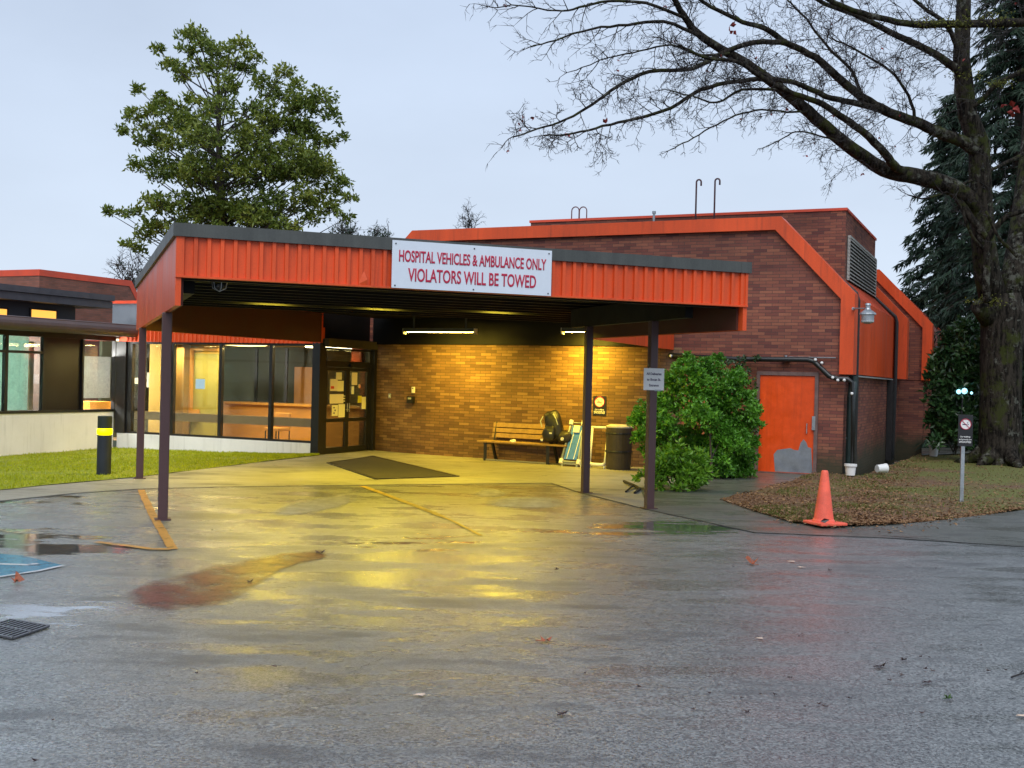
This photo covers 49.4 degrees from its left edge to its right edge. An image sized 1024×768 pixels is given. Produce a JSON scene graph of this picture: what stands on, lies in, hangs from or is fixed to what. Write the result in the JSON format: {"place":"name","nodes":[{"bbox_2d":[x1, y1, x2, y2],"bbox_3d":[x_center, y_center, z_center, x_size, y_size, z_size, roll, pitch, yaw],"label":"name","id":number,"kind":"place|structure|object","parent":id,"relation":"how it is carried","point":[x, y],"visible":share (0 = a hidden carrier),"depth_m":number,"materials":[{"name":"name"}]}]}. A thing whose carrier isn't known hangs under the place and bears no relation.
{"place":"outdoors","nodes":[
{"label":"outdoors","id":0,"kind":"place"},
{"bbox_2d":[0,447,319,489],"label":"lawn","id":1,"kind":"structure","parent":0,"point":[69,471],"depth_m":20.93,"materials":[{"name":"green plant"}]},
{"bbox_2d":[0,283,138,455],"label":"office wing","id":2,"kind":"structure","parent":1,"relation":"on","point":[52,376],"depth_m":25.97,"materials":[{"name":"white paint"}]},
{"bbox_2d":[0,307,8,314],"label":"clerestory window","id":3,"kind":"structure","parent":2,"relation":"in","point":[3,311],"depth_m":26.60,"materials":[{"name":"yellow glass"}]},
{"bbox_2d":[0,335,45,410],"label":"window","id":4,"kind":"structure","parent":2,"relation":"in","point":[16,378],"depth_m":25.17,"materials":[{"name":"clear glass"}]},
{"bbox_2d":[29,308,57,318],"bbox_3d":[-11.656,-1.731,27.707,0.036,0.280,0.861,2,0,25],"label":"clerestory window","id":5,"kind":"structure","parent":2,"relation":"in","point":[33,312],"depth_m":27.68,"materials":[{"name":"yellow glass"}]},
{"bbox_2d":[80,339,115,417],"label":"window","id":6,"kind":"structure","parent":2,"relation":"in","point":[95,371],"depth_m":27.10,"materials":[{"name":"clear glass"}]},
{"bbox_2d":[96,416,112,474],"bbox_3d":[-6.952,1.070,18.989,0.260,1.060,0.260,1,0,0],"label":"bollard light","id":7,"kind":"object","parent":1,"relation":"on","point":[104,438],"visible":0.94,"depth_m":18.89,"materials":[{"name":"black metal"}]},
{"bbox_2d":[0,450,675,509],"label":"entrance pavement","id":8,"kind":"structure","parent":0,"point":[317,470],"depth_m":19.82,"materials":[{"name":"concrete"}]},
{"bbox_2d":[98,313,681,466],"bbox_3d":[-2.864,0.105,28.159,15.430,3.610,7.185,2,0,25],"label":"entrance lobby","id":9,"kind":"object","parent":8,"relation":"on","point":[471,389],"visible":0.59,"depth_m":25.73,"materials":[{"name":"brick"}]},
{"bbox_2d":[112,301,136,324],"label":"grey roof block","id":10,"kind":"structure","parent":9,"relation":"on","point":[124,312],"depth_m":30.75,"materials":[{"name":"grey metal"}]},
{"bbox_2d":[126,342,174,434],"bbox_3d":[-8.775,0.101,27.041,1.415,2.240,0.100,2,0,25],"label":"window","id":11,"kind":"structure","parent":9,"relation":"in","point":[131,345],"depth_m":27.26,"materials":[{"name":"black metal"}]},
{"bbox_2d":[170,342,222,437],"bbox_3d":[-7.501,0.135,26.457,1.487,2.240,0.100,2,0,25],"label":"window","id":12,"kind":"structure","parent":9,"relation":"in","point":[174,344],"depth_m":26.70,"materials":[{"name":"black metal"}]},
{"bbox_2d":[190,353,218,435],"bbox_3d":[-7.626,0.372,27.632,0.799,2.250,0.055,2,0,25],"label":"inner door","id":13,"kind":"structure","parent":9,"relation":"in","point":[206,366],"depth_m":27.58,"materials":[{"name":"yellow wood"}]},
{"bbox_2d":[217,343,273,440],"bbox_3d":[-6.191,0.169,25.857,1.496,2.240,0.100,2,0,25],"label":"window","id":14,"kind":"structure","parent":9,"relation":"in","point":[222,345],"depth_m":26.11,"materials":[{"name":"black metal"}]},
{"bbox_2d":[230,345,265,346],"bbox_3d":[-6.577,-0.972,27.329,1.252,0.090,1.252,1,0,0],"label":"ceiling lamp","id":15,"kind":"object","parent":9,"relation":"attached to","point":[248,345],"visible":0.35,"depth_m":27.04,"materials":[{"name":"white plastic"}]},
{"bbox_2d":[223,401,310,440],"bbox_3d":[-5.421,1.031,28.711,4.694,1.030,0.700,2,0,25],"label":"reception desk","id":16,"kind":"object","parent":9,"relation":"on","point":[295,410],"visible":0.36,"depth_m":28.95,"materials":[{"name":"orange wood"}]},
{"bbox_2d":[264,412,290,439],"bbox_3d":[-5.661,1.123,26.890,0.450,0.850,0.490,2,0,25],"label":"office chair","id":17,"kind":"object","parent":9,"relation":"on","point":[280,428],"visible":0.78,"depth_m":26.96,"materials":[{"name":"orange wood"}]},
{"bbox_2d":[268,343,312,442],"bbox_3d":[-4.974,0.201,25.300,1.282,2.240,0.100,2,0,25],"label":"window","id":18,"kind":"structure","parent":9,"relation":"in","point":[272,345],"depth_m":25.50,"materials":[{"name":"black metal"}]},
{"bbox_2d":[294,367,311,403],"bbox_3d":[-5.866,0.524,31.304,0.606,2.000,0.060,2,0,25],"label":"inner door","id":19,"kind":"structure","parent":9,"relation":"in","point":[302,375],"depth_m":31.28,"materials":[{"name":"orange wood"}]},
{"bbox_2d":[325,367,347,452],"bbox_3d":[-4.033,0.593,25.547,0.102,1.950,0.907,2,0,25],"label":"door leaf","id":20,"kind":"structure","parent":9,"relation":"in","point":[336,411],"depth_m":25.58,"materials":[{"name":"clear glass"}]},
{"bbox_2d":[346,368,368,450],"bbox_3d":[-3.653,0.599,26.377,0.102,1.950,0.907,2,0,25],"label":"door leaf","id":21,"kind":"structure","parent":9,"relation":"in","point":[358,378],"depth_m":26.41,"materials":[{"name":"clear glass"}]},
{"bbox_2d":[406,396,414,402],"bbox_3d":[-2.376,0.367,26.092,0.184,0.160,0.085,2,0,36],"label":"door intercom","id":22,"kind":"object","parent":9,"relation":"attached to","point":[410,399],"depth_m":26.06,"materials":[{"name":"black plastic"}]},
{"bbox_2d":[593,396,605,415],"bbox_3d":[1.871,0.465,23.810,0.295,0.415,0.019,1,0,22],"label":"no smoking plaque","id":23,"kind":"object","parent":9,"relation":"attached to","point":[599,405],"visible":1,"depth_m":23.81,"materials":[{"name":"black plastic"}]},
{"bbox_2d":[326,456,458,478],"bbox_3d":[-2.729,1.629,22.073,1.712,0.015,5.334,1,0,-25],"label":"entrance mat","id":24,"kind":"object","parent":8,"relation":"on","point":[374,467],"visible":1,"depth_m":21.41,"materials":[{"name":"black plastic"}]},
{"bbox_2d":[133,222,751,520],"bbox_3d":[-1.640,-0.025,19.319,10.217,3.406,14.612,1,0,0],"label":"entrance canopy","id":25,"kind":"object","parent":8,"relation":"on","point":[289,285],"visible":0.99,"depth_m":14.48,"materials":[{"name":"red metal"}]},
{"bbox_2d":[212,282,226,291],"bbox_3d":[-3.384,-1.301,12.895,0.239,0.470,0.239,1,0,0],"label":"bulkhead light","id":26,"kind":"object","parent":25,"relation":"attached to","point":[218,286],"visible":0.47,"depth_m":12.85,"materials":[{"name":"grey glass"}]},
{"bbox_2d":[403,316,476,334],"bbox_3d":[-1.589,-1.298,24.437,1.797,0.409,0.190,2,0,25],"label":"fluorescent fixture","id":27,"kind":"object","parent":25,"relation":"attached to","point":[456,330],"visible":0.91,"depth_m":24.30,"materials":[{"name":"white plastic"}]},
{"bbox_2d":[391,240,551,295],"bbox_3d":[-0.452,-1.365,13.180,1.989,0.550,0.019,1,0,-21],"label":"parking sign","id":28,"kind":"object","parent":25,"relation":"attached to","point":[448,267],"visible":1,"depth_m":13.16,"materials":[{"name":"white metal"}]},
{"bbox_2d":[561,328,584,333],"bbox_3d":[1.409,-1.232,23.229,0.790,0.385,0.190,2,0,25],"label":"fluorescent fixture","id":29,"kind":"object","parent":25,"relation":"attached to","point":[563,330],"visible":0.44,"depth_m":23.19,"materials":[{"name":"white plastic"}]},
{"bbox_2d":[643,368,663,390],"bbox_3d":[2.015,-0.062,15.815,0.325,0.323,0.008,1,0,-21],"label":"delivery notice","id":30,"kind":"object","parent":25,"relation":"attached to","point":[653,378],"visible":1,"depth_m":15.81,"materials":[{"name":"white plastic"}]},
{"bbox_2d":[477,422,571,464],"bbox_3d":[0.317,1.286,24.236,2.185,0.857,0.568,2,0,29],"label":"park bench","id":31,"kind":"object","parent":8,"relation":"on","point":[519,436],"visible":0.73,"depth_m":24.42,"materials":[{"name":"brown wood"}]},
{"bbox_2d":[540,410,563,443],"bbox_3d":[0.880,0.943,23.825,0.468,0.784,0.426,2,0,26],"label":"backpack","id":32,"kind":"object","parent":31,"relation":"on","point":[553,429],"visible":0.94,"depth_m":23.74,"materials":[{"name":"black fabric"}]},
{"bbox_2d":[558,431,571,443],"bbox_3d":[1.146,1.140,23.669,0.345,0.295,0.343,1,0,0],"label":"rolled bundle","id":33,"kind":"object","parent":31,"relation":"on","point":[564,437],"visible":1,"depth_m":23.55,"materials":[{"name":"fabric"}]},
{"bbox_2d":[559,420,581,466],"bbox_3d":[1.332,1.250,23.488,0.526,0.978,0.543,2,0,29],"label":"transfer board","id":34,"kind":"object","parent":8,"relation":"on","point":[573,449],"visible":0.9,"depth_m":23.44,"materials":[{"name":"blue plastic"}]},
{"bbox_2d":[590,426,605,468],"bbox_3d":[1.799,1.323,23.237,0.405,0.867,0.571,1,0,15],"label":"white tube frame","id":35,"kind":"object","parent":8,"relation":"on","point":[598,464],"visible":0.71,"depth_m":23.23,"materials":[{"name":"plastic"}]},
{"bbox_2d":[605,424,632,469],"bbox_3d":[2.201,1.294,22.924,0.566,0.926,0.566,1,0,0],"label":"litter bin","id":36,"kind":"object","parent":8,"relation":"on","point":[618,451],"visible":0.96,"depth_m":22.70,"materials":[{"name":"black plastic"}]},
{"bbox_2d":[623,480,640,493],"bbox_3d":[2.040,1.735,18.894,0.283,0.078,1.924,1,0,4],"label":"fallen branch","id":37,"kind":"object","parent":8,"relation":"on","point":[638,488],"visible":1,"depth_m":18.64,"materials":[{"name":"brown wood"}]},
{"bbox_2d":[0,0,1016,319],"label":"sky","id":38,"kind":"structure","parent":0,"point":[424,87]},
{"bbox_2d":[2,440,1016,526],"bbox_3d":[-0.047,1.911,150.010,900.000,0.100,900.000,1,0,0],"label":"ground","id":39,"kind":"structure","parent":0,"point":[114,443],"depth_m":23.66,"materials":[{"name":"grey concrete"}]},
{"bbox_2d":[0,269,136,400],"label":"distant brick block","id":40,"kind":"structure","parent":39,"relation":"on","point":[122,290],"depth_m":40.43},
{"bbox_2d":[104,246,149,290],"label":"distant tree","id":41,"kind":"object","parent":39,"relation":"on","point":[130,273],"visible":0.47,"depth_m":43.72,"materials":[{"name":"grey plant"}]},
{"bbox_2d":[100,18,359,260],"bbox_3d":[-8.622,-4.500,34.020,7.020,12.891,5.214,1,0,-29],"label":"magnolia tree","id":42,"kind":"object","parent":39,"relation":"on","point":[218,207],"visible":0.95,"depth_m":33.30,"materials":[{"name":"green plant"}]},
{"bbox_2d":[328,210,365,234],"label":"distant tree","id":43,"kind":"object","parent":39,"relation":"on","point":[342,230],"visible":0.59,"depth_m":44.85,"materials":[{"name":"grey plant"}]},
{"bbox_2d":[363,218,393,236],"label":"distant tree","id":44,"kind":"object","parent":39,"relation":"on","point":[377,232],"visible":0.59,"depth_m":49.91,"materials":[{"name":"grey plant"}]},
{"bbox_2d":[455,197,483,228],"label":"distant tree","id":45,"kind":"object","parent":39,"relation":"on","point":[467,224],"visible":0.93,"depth_m":59.90,"materials":[{"name":"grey plant"}]},
{"bbox_2d":[0,483,1023,767],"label":"parking lot","id":46,"kind":"structure","parent":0,"point":[394,605],"depth_m":7.69,"materials":[{"name":"grey asphalt"}]},
{"bbox_2d":[11,571,24,582],"bbox_3d":[-4.122,1.607,9.270,0.089,0.088,0.088,2,0,28],"label":"fallen leaf","id":47,"kind":"object","parent":46,"relation":"on","point":[18,577],"visible":1,"depth_m":9.29,"materials":[{"name":"orange plant"}]},
{"bbox_2d":[0,618,49,638],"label":"drain grate","id":48,"kind":"object","parent":46,"relation":"on","point":[11,628],"visible":1,"depth_m":7.63,"materials":[{"name":"metal"}]},
{"bbox_2d":[0,554,59,575],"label":"painted road marking","id":49,"kind":"object","parent":46,"relation":"on","point":[13,559],"visible":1,"depth_m":10.16,"materials":[{"name":"blue paint"}]},
{"bbox_2d":[0,563,38,564],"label":"bay symbol line","id":50,"kind":"object","parent":49,"relation":"on","point":[16,564],"visible":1,"depth_m":10.12,"materials":[{"name":"white paint"}]},
{"bbox_2d":[0,565,64,576],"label":"bay border line","id":51,"kind":"object","parent":46,"relation":"on","point":[34,571],"visible":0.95,"depth_m":9.83,"materials":[{"name":"white paint"}]},
{"bbox_2d":[96,541,171,549],"bbox_3d":[-3.880,1.646,11.329,0.980,0.001,0.171,1,0,22],"label":"painted line","id":52,"kind":"object","parent":46,"relation":"on","point":[132,545],"visible":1,"depth_m":11.34,"materials":[{"name":"orange paint"}]},
{"bbox_2d":[138,490,177,548],"bbox_3d":[-4.501,1.623,13.957,0.126,0.001,5.898,1,0,-21],"label":"painted line","id":53,"kind":"object","parent":46,"relation":"on","point":[164,535],"visible":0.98,"depth_m":13.06,"materials":[{"name":"orange paint"}]},
{"bbox_2d":[135,551,324,607],"bbox_3d":[-2.490,1.690,9.937,1.020,0.001,3.298,1,0,10],"label":"rust stain","id":54,"kind":"object","parent":46,"relation":"on","point":[150,595],"visible":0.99,"depth_m":9.43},
{"bbox_2d":[280,495,348,513],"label":"puddle","id":55,"kind":"object","parent":46,"relation":"on","point":[320,505],"visible":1,"depth_m":15.31,"materials":[{"name":"liquid"}]},
{"bbox_2d":[361,486,482,535],"bbox_3d":[-1.346,1.694,15.424,0.185,0.001,5.793,1,0,-21],"label":"painted line","id":56,"kind":"object","parent":46,"relation":"on","point":[415,505],"visible":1,"depth_m":15.29,"materials":[{"name":"yellow paint"}]},
{"bbox_2d":[479,489,500,495],"bbox_3d":[-0.346,1.710,17.551,0.594,0.001,1.324,1,0,0],"label":"silt patch","id":57,"kind":"object","parent":46,"relation":"on","point":[483,493],"visible":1,"depth_m":17.54,"materials":[{"name":"beige soil"}]},
{"bbox_2d":[1,483,1023,546],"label":"paving joint","id":58,"kind":"object","parent":46,"relation":"on","point":[567,488],"visible":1,"depth_m":15.49,"materials":[{"name":"grey concrete"}]},
{"bbox_2d":[497,497,555,506],"bbox_3d":[0.221,1.730,16.284,1.289,0.001,1.688,1,0,0],"label":"silt patch","id":59,"kind":"object","parent":46,"relation":"on","point":[534,503],"visible":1,"depth_m":16.26,"materials":[{"name":"beige soil"}]},
{"bbox_2d":[536,636,551,640],"bbox_3d":[0.216,1.750,7.659,0.099,0.028,0.090,1,0,19],"label":"fallen leaf","id":60,"kind":"object","parent":46,"relation":"on","point":[543,639],"visible":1,"depth_m":7.65,"materials":[{"name":"brown plant"}]},
{"bbox_2d":[745,556,758,564],"bbox_3d":[2.413,1.762,11.129,0.122,0.083,0.113,1,0,-36],"label":"fallen leaf","id":61,"kind":"object","parent":46,"relation":"on","point":[749,559],"visible":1,"depth_m":11.14,"materials":[{"name":"orange plant"}]},
{"bbox_2d":[883,535,1023,548],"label":"pavement seam","id":62,"kind":"object","parent":46,"relation":"on","point":[943,540],"visible":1,"depth_m":13.16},
{"bbox_2d":[1011,670,1023,677],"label":"broken twig","id":63,"kind":"object","parent":46,"relation":"on","point":[1020,673],"visible":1,"depth_m":7.00,"materials":[{"name":"brown wood"}]},
{"bbox_2d":[640,472,1023,546],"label":"side path","id":64,"kind":"structure","parent":0,"point":[703,503],"depth_m":14.93,"materials":[{"name":"grey concrete"}]},
{"bbox_2d":[631,438,719,491],"bbox_3d":[2.742,1.386,18.660,1.500,0.997,0.802,1,0,0],"label":"shrub","id":65,"kind":"object","parent":64,"relation":"on","point":[686,470],"visible":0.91,"depth_m":18.59,"materials":[{"name":"green plant"}]},
{"bbox_2d":[626,350,767,479],"bbox_3d":[3.557,0.594,21.421,2.680,2.504,1.573,1,0,0],"label":"shrub","id":66,"kind":"object","parent":64,"relation":"on","point":[728,440],"visible":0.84,"depth_m":21.21,"materials":[{"name":"green plant"}]},
{"bbox_2d":[803,470,846,525],"bbox_3d":[4.039,1.458,14.339,0.400,0.692,0.400,1,0,-20],"label":"traffic cone","id":67,"kind":"object","parent":64,"relation":"on","point":[823,514],"visible":1,"depth_m":14.26,"materials":[{"name":"orange plastic"}]},
{"bbox_2d":[722,453,1023,524],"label":"planting bed","id":68,"kind":"object","parent":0,"point":[995,470],"visible":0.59,"depth_m":19.61,"materials":[{"name":"brown plant"}]},
{"bbox_2d":[362,178,944,475],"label":"brick hall","id":69,"kind":"structure","parent":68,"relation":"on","point":[839,384],"depth_m":23.43,"materials":[{"name":"brown brick"}]},
{"bbox_2d":[720,354,761,467],"bbox_3d":[4.572,0.566,22.797,1.020,2.405,0.513,1,0,0],"label":"wall ivy","id":70,"kind":"object","parent":69,"relation":"attached to","point":[755,359],"depth_m":22.76,"materials":[{"name":"green plant"}]},
{"bbox_2d":[758,375,815,473],"bbox_3d":[5.621,0.821,22.763,1.140,1.980,0.115,2,0,25],"label":"door","id":71,"kind":"structure","parent":69,"relation":"in","point":[786,442],"depth_m":22.77,"materials":[{"name":"orange paint"}]},
{"bbox_2d":[852,303,875,323],"bbox_3d":[6.842,-1.374,21.855,0.320,0.400,0.686,1,0,-29],"label":"wall lamp","id":72,"kind":"object","parent":69,"relation":"attached to","point":[867,314],"visible":1,"depth_m":21.61,"materials":[{"name":"metal"}]},
{"bbox_2d":[460,0,1023,467],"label":"bare tree","id":73,"kind":"object","parent":68,"relation":"on","point":[998,308],"visible":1,"depth_m":25.23,"materials":[{"name":"brown plant"}]},
{"bbox_2d":[844,464,856,475],"bbox_3d":[6.682,1.689,21.984,0.243,0.222,0.243,1,0,0],"label":"white bucket","id":74,"kind":"object","parent":68,"relation":"on","point":[850,469],"visible":1,"depth_m":21.90,"materials":[{"name":"plastic"}]},
{"bbox_2d":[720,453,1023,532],"bbox_3d":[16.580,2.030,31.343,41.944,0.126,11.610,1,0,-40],"label":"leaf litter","id":75,"kind":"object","parent":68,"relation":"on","point":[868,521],"visible":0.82,"depth_m":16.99,"materials":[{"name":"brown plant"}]},
{"bbox_2d":[875,463,888,472],"bbox_3d":[7.570,1.723,22.814,0.229,0.197,0.196,1,0,-18],"label":"white bucket","id":76,"kind":"object","parent":68,"relation":"on","point":[884,468],"visible":1,"depth_m":22.75,"materials":[{"name":"plastic"}]},
{"bbox_2d":[928,445,937,455],"bbox_3d":[10.950,1.734,28.918,0.266,0.282,0.266,1,0,0],"label":"white bucket","id":77,"kind":"object","parent":68,"relation":"on","point":[934,452],"visible":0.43,"depth_m":28.84,"materials":[{"name":"plastic"}]},
{"bbox_2d":[892,81,1001,443],"bbox_3d":[15.614,-4.285,40.053,5.872,13.211,6.214,2,0,39],"label":"fir tree","id":78,"kind":"object","parent":68,"relation":"on","point":[936,250],"visible":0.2,"depth_m":39.80,"materials":[{"name":"green plant"}]},
{"bbox_2d":[916,315,979,454],"bbox_3d":[11.677,0.123,28.535,1.768,3.712,3.261,2,0,40],"label":"broadleaf bush","id":79,"kind":"object","parent":68,"relation":"on","point":[947,367],"visible":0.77,"depth_m":27.67,"materials":[{"name":"green plant"}]},
{"bbox_2d":[956,388,972,449],"bbox_3d":[11.149,1.002,27.480,0.431,1.807,0.197,1,0,0],"label":"lamp cluster","id":80,"kind":"object","parent":68,"relation":"on","point":[963,391],"visible":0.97,"depth_m":27.44,"materials":[{"name":"white plastic"}]},
{"bbox_2d":[958,415,972,501],"bbox_3d":[7.171,1.209,17.655,0.225,1.443,0.064,1,0,7],"label":"no smoking sign","id":81,"kind":"object","parent":68,"relation":"on","point":[965,430],"visible":1,"depth_m":17.64,"materials":[{"name":"metal"}]},
{"bbox_2d":[913,0,1023,451],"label":"fir tree","id":82,"kind":"object","parent":68,"relation":"on","point":[1008,138],"visible":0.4,"depth_m":32.86,"materials":[{"name":"green plant"}]},
{"bbox_2d":[922,444,970,454],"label":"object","id":83,"kind":"structure","parent":0,"point":[943,450],"depth_m":30.63,"materials":[{"name":"grey stone"}]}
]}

